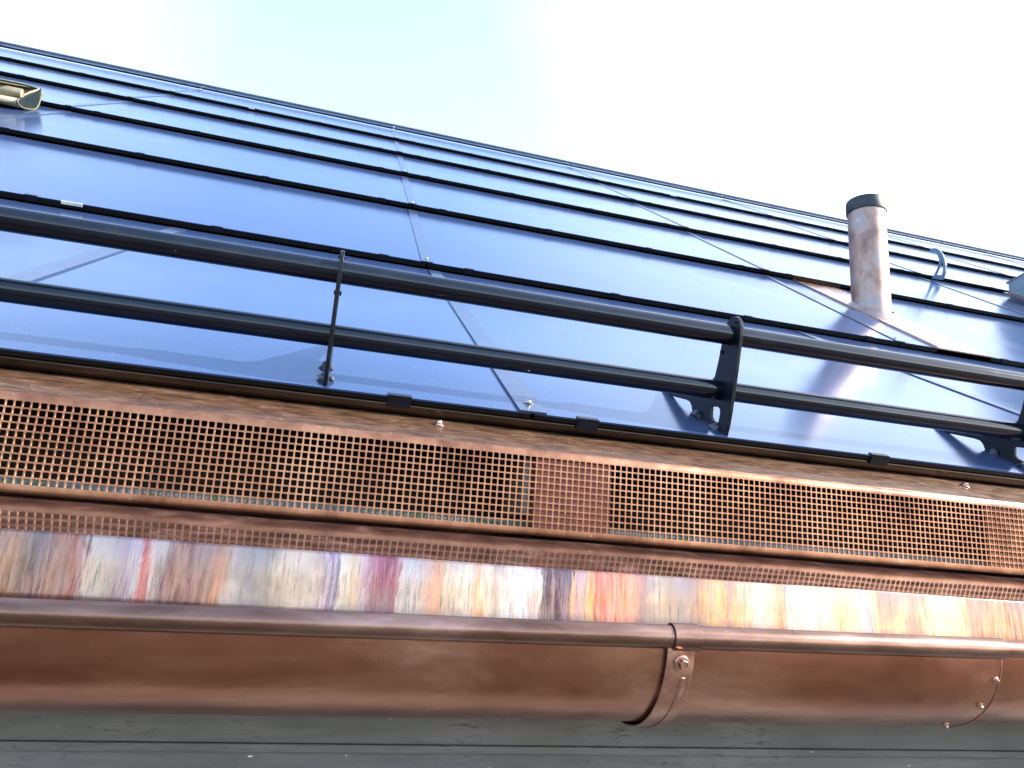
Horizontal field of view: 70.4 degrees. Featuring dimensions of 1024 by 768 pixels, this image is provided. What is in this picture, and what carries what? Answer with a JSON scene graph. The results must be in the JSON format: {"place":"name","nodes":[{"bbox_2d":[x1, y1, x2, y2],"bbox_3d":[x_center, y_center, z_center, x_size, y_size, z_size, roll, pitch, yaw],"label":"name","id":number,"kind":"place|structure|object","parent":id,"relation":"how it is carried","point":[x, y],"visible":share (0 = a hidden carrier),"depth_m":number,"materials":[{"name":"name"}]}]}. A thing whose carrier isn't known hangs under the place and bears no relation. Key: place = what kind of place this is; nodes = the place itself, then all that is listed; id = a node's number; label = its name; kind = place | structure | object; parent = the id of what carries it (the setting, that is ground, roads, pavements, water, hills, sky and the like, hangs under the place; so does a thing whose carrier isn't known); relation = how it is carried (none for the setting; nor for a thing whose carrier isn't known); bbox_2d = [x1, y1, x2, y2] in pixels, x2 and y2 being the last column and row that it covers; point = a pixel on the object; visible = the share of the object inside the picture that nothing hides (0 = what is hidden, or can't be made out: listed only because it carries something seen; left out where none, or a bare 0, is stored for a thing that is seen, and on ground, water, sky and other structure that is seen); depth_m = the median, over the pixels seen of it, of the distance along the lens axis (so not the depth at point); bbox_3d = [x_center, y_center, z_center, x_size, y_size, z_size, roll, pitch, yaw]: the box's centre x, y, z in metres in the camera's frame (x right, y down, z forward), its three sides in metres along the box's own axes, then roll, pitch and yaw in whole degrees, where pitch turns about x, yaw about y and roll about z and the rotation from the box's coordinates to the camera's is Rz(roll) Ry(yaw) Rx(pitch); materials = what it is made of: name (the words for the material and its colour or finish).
{"place":"outdoors","nodes":[
{"label":"outdoors","id":0,"kind":"place"},
{"bbox_2d":[0,0,1023,261],"label":"sky","id":1,"kind":"structure","parent":0,"point":[816,106],"materials":[{"name":"white"}]},
{"label":"ground","id":2,"kind":"structure","parent":0,"visible":0},
{"bbox_2d":[0,48,1023,767],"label":"house","id":3,"kind":"structure","parent":2,"relation":"on","point":[96,740],"depth_m":0.64,"materials":[{"name":"paint"}]},
{"bbox_2d":[0,104,70,118],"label":"solar panel","id":4,"kind":"object","parent":3,"relation":"on","point":[6,111],"visible":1,"depth_m":2.66,"materials":[{"name":"blue glass"}]},
{"bbox_2d":[0,79,42,109],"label":"gutter","id":5,"kind":"object","parent":4,"relation":"on","point":[21,95],"depth_m":2.68,"materials":[{"name":"metal"}]},
{"bbox_2d":[0,75,131,108],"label":"solar panel","id":6,"kind":"object","parent":3,"relation":"on","point":[59,97],"visible":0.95,"depth_m":3.34,"materials":[{"name":"blue glass"}]},
{"bbox_2d":[0,60,173,99],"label":"solar panel","id":7,"kind":"object","parent":3,"relation":"on","point":[24,71],"visible":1,"depth_m":3.86,"materials":[{"name":"blue glass"}]},
{"bbox_2d":[0,198,185,281],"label":"solar panel","id":8,"kind":"object","parent":3,"relation":"on","point":[28,258],"visible":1,"depth_m":1.11,"materials":[{"name":"blue glass"}]},
{"bbox_2d":[0,48,202,93],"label":"solar panel","id":9,"kind":"object","parent":3,"relation":"on","point":[6,54],"visible":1,"depth_m":4.51,"materials":[{"name":"blue glass"}]},
{"bbox_2d":[0,43,207,88],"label":"solar panel","id":10,"kind":"object","parent":3,"relation":"on","point":[99,65],"visible":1,"depth_m":5.01,"materials":[{"name":"blue glass"}]},
{"bbox_2d":[0,111,416,207],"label":"solar panel","id":11,"kind":"object","parent":3,"relation":"on","point":[114,136],"visible":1,"depth_m":2.60,"materials":[{"name":"blue glass"}]},
{"bbox_2d":[0,133,432,266],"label":"solar panel","id":12,"kind":"object","parent":3,"relation":"on","point":[46,172],"visible":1,"depth_m":1.92,"materials":[{"name":"blue glass"}]},
{"bbox_2d":[69,102,407,174],"bbox_3d":[-1.196,-1.184,3.460,1.368,0.490,0.687,8,-15,-14],"label":"solar panel","id":13,"kind":"object","parent":3,"relation":"on","point":[141,113],"visible":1,"depth_m":3.32,"materials":[{"name":"blue glass"}]},
{"bbox_2d":[131,95,401,153],"bbox_3d":[-1.332,-1.509,4.191,1.368,0.490,0.687,8,-15,-14],"label":"solar panel","id":14,"kind":"object","parent":3,"relation":"on","point":[267,121],"visible":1,"depth_m":4.04,"materials":[{"name":"blue glass"}]},
{"bbox_2d":[0,228,546,417],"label":"solar panel","id":15,"kind":"object","parent":3,"relation":"on","point":[130,344],"visible":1,"depth_m":0.81,"materials":[{"name":"blue glass"}]},
{"bbox_2d":[172,91,397,139],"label":"solar panel","id":16,"kind":"object","parent":3,"relation":"on","point":[290,113],"visible":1,"depth_m":4.76,"materials":[{"name":"blue glass"}]},
{"bbox_2d":[201,87,395,128],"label":"solar panel","id":17,"kind":"object","parent":3,"relation":"on","point":[298,107],"visible":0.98,"depth_m":5.32,"materials":[{"name":"blue glass"}]},
{"bbox_2d":[394,126,569,165],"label":"solar panel","id":18,"kind":"object","parent":3,"relation":"on","point":[478,145],"visible":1,"depth_m":5.65,"materials":[{"name":"blue glass"}]},
{"bbox_2d":[396,131,598,180],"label":"solar panel","id":19,"kind":"object","parent":3,"relation":"on","point":[477,152],"visible":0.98,"depth_m":5.08,"materials":[{"name":"blue glass"}]},
{"bbox_2d":[0,597,1008,728],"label":"gutter","id":20,"kind":"object","parent":3,"relation":"attached to","point":[68,656],"visible":0.95,"depth_m":0.43,"materials":[{"name":"orange metal"}]},
{"bbox_2d":[621,622,702,727],"bbox_3d":[0.091,0.200,0.507,0.022,0.073,0.131,8,-15,-14],"label":"gutter bracket","id":21,"kind":"object","parent":20,"relation":"attached to","point":[676,680],"visible":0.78,"depth_m":0.46,"materials":[{"name":"orange metal"}]},
{"bbox_2d":[0,493,1023,641],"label":"drip flashing","id":22,"kind":"object","parent":3,"relation":"attached to","point":[57,548],"visible":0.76,"depth_m":0.54,"materials":[{"name":"multicoloured metal"}]},
{"bbox_2d":[0,367,1023,575],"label":"vent strip","id":23,"kind":"object","parent":3,"relation":"attached to","point":[73,392],"visible":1,"depth_m":0.67,"materials":[{"name":"orange metal"}]},
{"bbox_2d":[0,354,1023,486],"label":"eaves trim","id":24,"kind":"structure","parent":3,"relation":"attached to","point":[36,364],"depth_m":0.73,"materials":[{"name":"brown metal"}]},
{"bbox_2d":[0,41,1023,258],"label":"ridge cap","id":25,"kind":"object","parent":3,"relation":"on","point":[278,100],"visible":1,"depth_m":5.74,"materials":[{"name":"black metal"}]},
{"bbox_2d":[399,142,635,200],"bbox_3d":[-0.011,-1.334,4.514,1.398,0.490,0.687,8,-15,-14],"label":"solar panel","id":26,"kind":"object","parent":3,"relation":"on","point":[446,157],"visible":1,"depth_m":4.37,"materials":[{"name":"blue glass"}]},
{"bbox_2d":[402,156,688,229],"bbox_3d":[0.125,-1.010,3.783,1.398,0.490,0.687,8,-15,-14],"label":"solar panel","id":27,"kind":"object","parent":3,"relation":"on","point":[438,172],"visible":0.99,"depth_m":3.65,"materials":[{"name":"blue glass"}]},
{"bbox_2d":[404,176,768,272],"bbox_3d":[0.260,-0.685,3.052,1.398,0.490,0.687,8,-15,-14],"label":"solar panel","id":28,"kind":"object","parent":3,"relation":"on","point":[489,207],"visible":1,"depth_m":2.92,"materials":[{"name":"blue glass"}]},
{"bbox_2d":[566,162,723,197],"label":"solar panel","id":29,"kind":"object","parent":3,"relation":"on","point":[642,180],"visible":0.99,"depth_m":5.97,"materials":[{"name":"blue glass"}]},
{"bbox_2d":[412,209,904,345],"bbox_3d":[0.396,-0.361,2.321,1.398,0.490,0.687,8,-15,-14],"label":"solar panel","id":30,"kind":"object","parent":3,"relation":"on","point":[475,248],"visible":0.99,"depth_m":2.19,"materials":[{"name":"blue glass"}]},
{"bbox_2d":[573,168,772,216],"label":"solar panel","id":31,"kind":"object","parent":3,"relation":"on","point":[641,186],"visible":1,"depth_m":5.42,"materials":[{"name":"blue glass"}]},
{"bbox_2d":[600,183,834,240],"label":"solar panel","id":32,"kind":"object","parent":3,"relation":"on","point":[702,209],"visible":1,"depth_m":4.70,"materials":[{"name":"blue glass"}]},
{"bbox_2d":[435,270,1023,477],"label":"roof panel","id":33,"kind":"object","parent":3,"relation":"on","point":[585,405],"visible":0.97,"depth_m":1.08,"materials":[{"name":"blue glass"}]},
{"bbox_2d":[0,205,1023,467],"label":"snow guard","id":34,"kind":"object","parent":33,"relation":"on","point":[724,389],"visible":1,"depth_m":0.74,"materials":[{"name":"paint"}]},
{"bbox_2d":[637,203,919,274],"bbox_3d":[1.454,-0.834,4.107,1.386,0.490,0.687,8,-15,-14],"label":"solar panel","id":35,"kind":"object","parent":3,"relation":"on","point":[735,231],"visible":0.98,"depth_m":3.98,"materials":[{"name":"blue glass"}]},
{"bbox_2d":[717,194,847,224],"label":"solar panel","id":36,"kind":"object","parent":3,"relation":"on","point":[784,209],"visible":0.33,"depth_m":6.28,"materials":[{"name":"blue glass"}]},
{"bbox_2d":[727,200,923,248],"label":"solar panel","id":37,"kind":"object","parent":3,"relation":"on","point":[809,221],"visible":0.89,"depth_m":5.73,"materials":[{"name":"blue glass"}]},
{"bbox_2d":[763,274,937,351],"bbox_3d":[1.120,-0.265,2.499,0.131,0.490,0.684,8,-15,-14],"label":"roof panel","id":38,"kind":"object","parent":3,"relation":"on","point":[911,341],"visible":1,"depth_m":2.36,"materials":[{"name":"blue glass"}]},
{"bbox_2d":[686,231,1023,320],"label":"solar panel","id":39,"kind":"object","parent":3,"relation":"on","point":[783,263],"visible":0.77,"depth_m":3.28,"materials":[{"name":"blue glass"}]},
{"bbox_2d":[776,219,1005,275],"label":"solar panel","id":40,"kind":"object","parent":3,"relation":"on","point":[897,249],"visible":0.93,"depth_m":5.04,"materials":[{"name":"blue glass"}]},
{"bbox_2d":[789,193,993,357],"bbox_3d":[1.285,-0.338,2.560,0.221,0.665,0.688,8,-15,-14],"label":"vent pipe","id":41,"kind":"object","parent":3,"relation":"on","point":[870,295],"visible":0.95,"depth_m":2.53,"materials":[{"name":"beige metal"}]},
{"bbox_2d":[791,329,1023,411],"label":"roof panel","id":42,"kind":"object","parent":3,"relation":"on","point":[1012,399],"visible":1,"depth_m":1.96,"materials":[{"name":"blue glass"}]},
{"bbox_2d":[831,242,1010,291],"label":"solar panel","id":43,"kind":"object","parent":3,"relation":"on","point":[968,277],"visible":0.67,"depth_m":4.33,"materials":[{"name":"blue glass"}]},
{"bbox_2d":[838,288,1023,366],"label":"roof panel","id":44,"kind":"object","parent":3,"relation":"on","point":[999,340],"visible":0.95,"depth_m":2.65,"materials":[{"name":"blue glass"}]},
{"bbox_2d":[887,230,984,252],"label":"solar panel","id":45,"kind":"object","parent":3,"relation":"on","point":[931,240],"visible":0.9,"depth_m":6.65,"materials":[{"name":"blue glass"}]},
{"bbox_2d":[887,234,1023,268],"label":"solar panel","id":46,"kind":"object","parent":3,"relation":"on","point":[966,253],"visible":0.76,"depth_m":6.11,"materials":[{"name":"blue glass"}]},
{"bbox_2d":[916,276,1023,312],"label":"roof panel","id":47,"kind":"object","parent":3,"relation":"on","point":[1003,299],"visible":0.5,"depth_m":3.75,"materials":[{"name":"blue glass"}]},
{"bbox_2d":[930,248,946,279],"bbox_3d":[2.267,-0.640,3.856,0.010,0.202,0.096,8,-15,-14],"label":"snow hook","id":48,"kind":"object","parent":47,"relation":"on","point":[940,254],"visible":1,"depth_m":3.84,"materials":[{"name":"metal"}]},
{"bbox_2d":[927,250,1023,277],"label":"solar panel","id":49,"kind":"object","parent":3,"relation":"on","point":[1010,272],"visible":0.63,"depth_m":5.49,"materials":[{"name":"blue glass"}]},
{"bbox_2d":[960,482,1023,575],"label":"vent strip","id":50,"kind":"object","parent":3,"relation":"attached to","point":[1008,538],"visible":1,"depth_m":0.80,"materials":[{"name":"orange metal"}]},
{"bbox_2d":[973,641,1023,722],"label":"gutter","id":51,"kind":"object","parent":3,"relation":"attached to","point":[1007,705],"visible":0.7,"depth_m":0.53,"materials":[{"name":"orange metal"}]},
{"bbox_2d":[974,248,1023,260],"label":"solar panel","id":52,"kind":"object","parent":3,"relation":"on","point":[1005,256],"visible":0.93,"depth_m":6.81,"materials":[{"name":"blue glass"}]},
{"bbox_2d":[994,256,1023,264],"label":"solar panel","id":53,"kind":"object","parent":3,"relation":"on","point":[1019,262],"visible":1,"depth_m":6.67,"materials":[{"name":"blue glass"}]},
{"bbox_2d":[1003,273,1023,301],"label":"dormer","id":54,"kind":"object","parent":3,"relation":"on","point":[1016,288],"visible":0.9,"depth_m":3.83,"materials":[{"name":"metal"}]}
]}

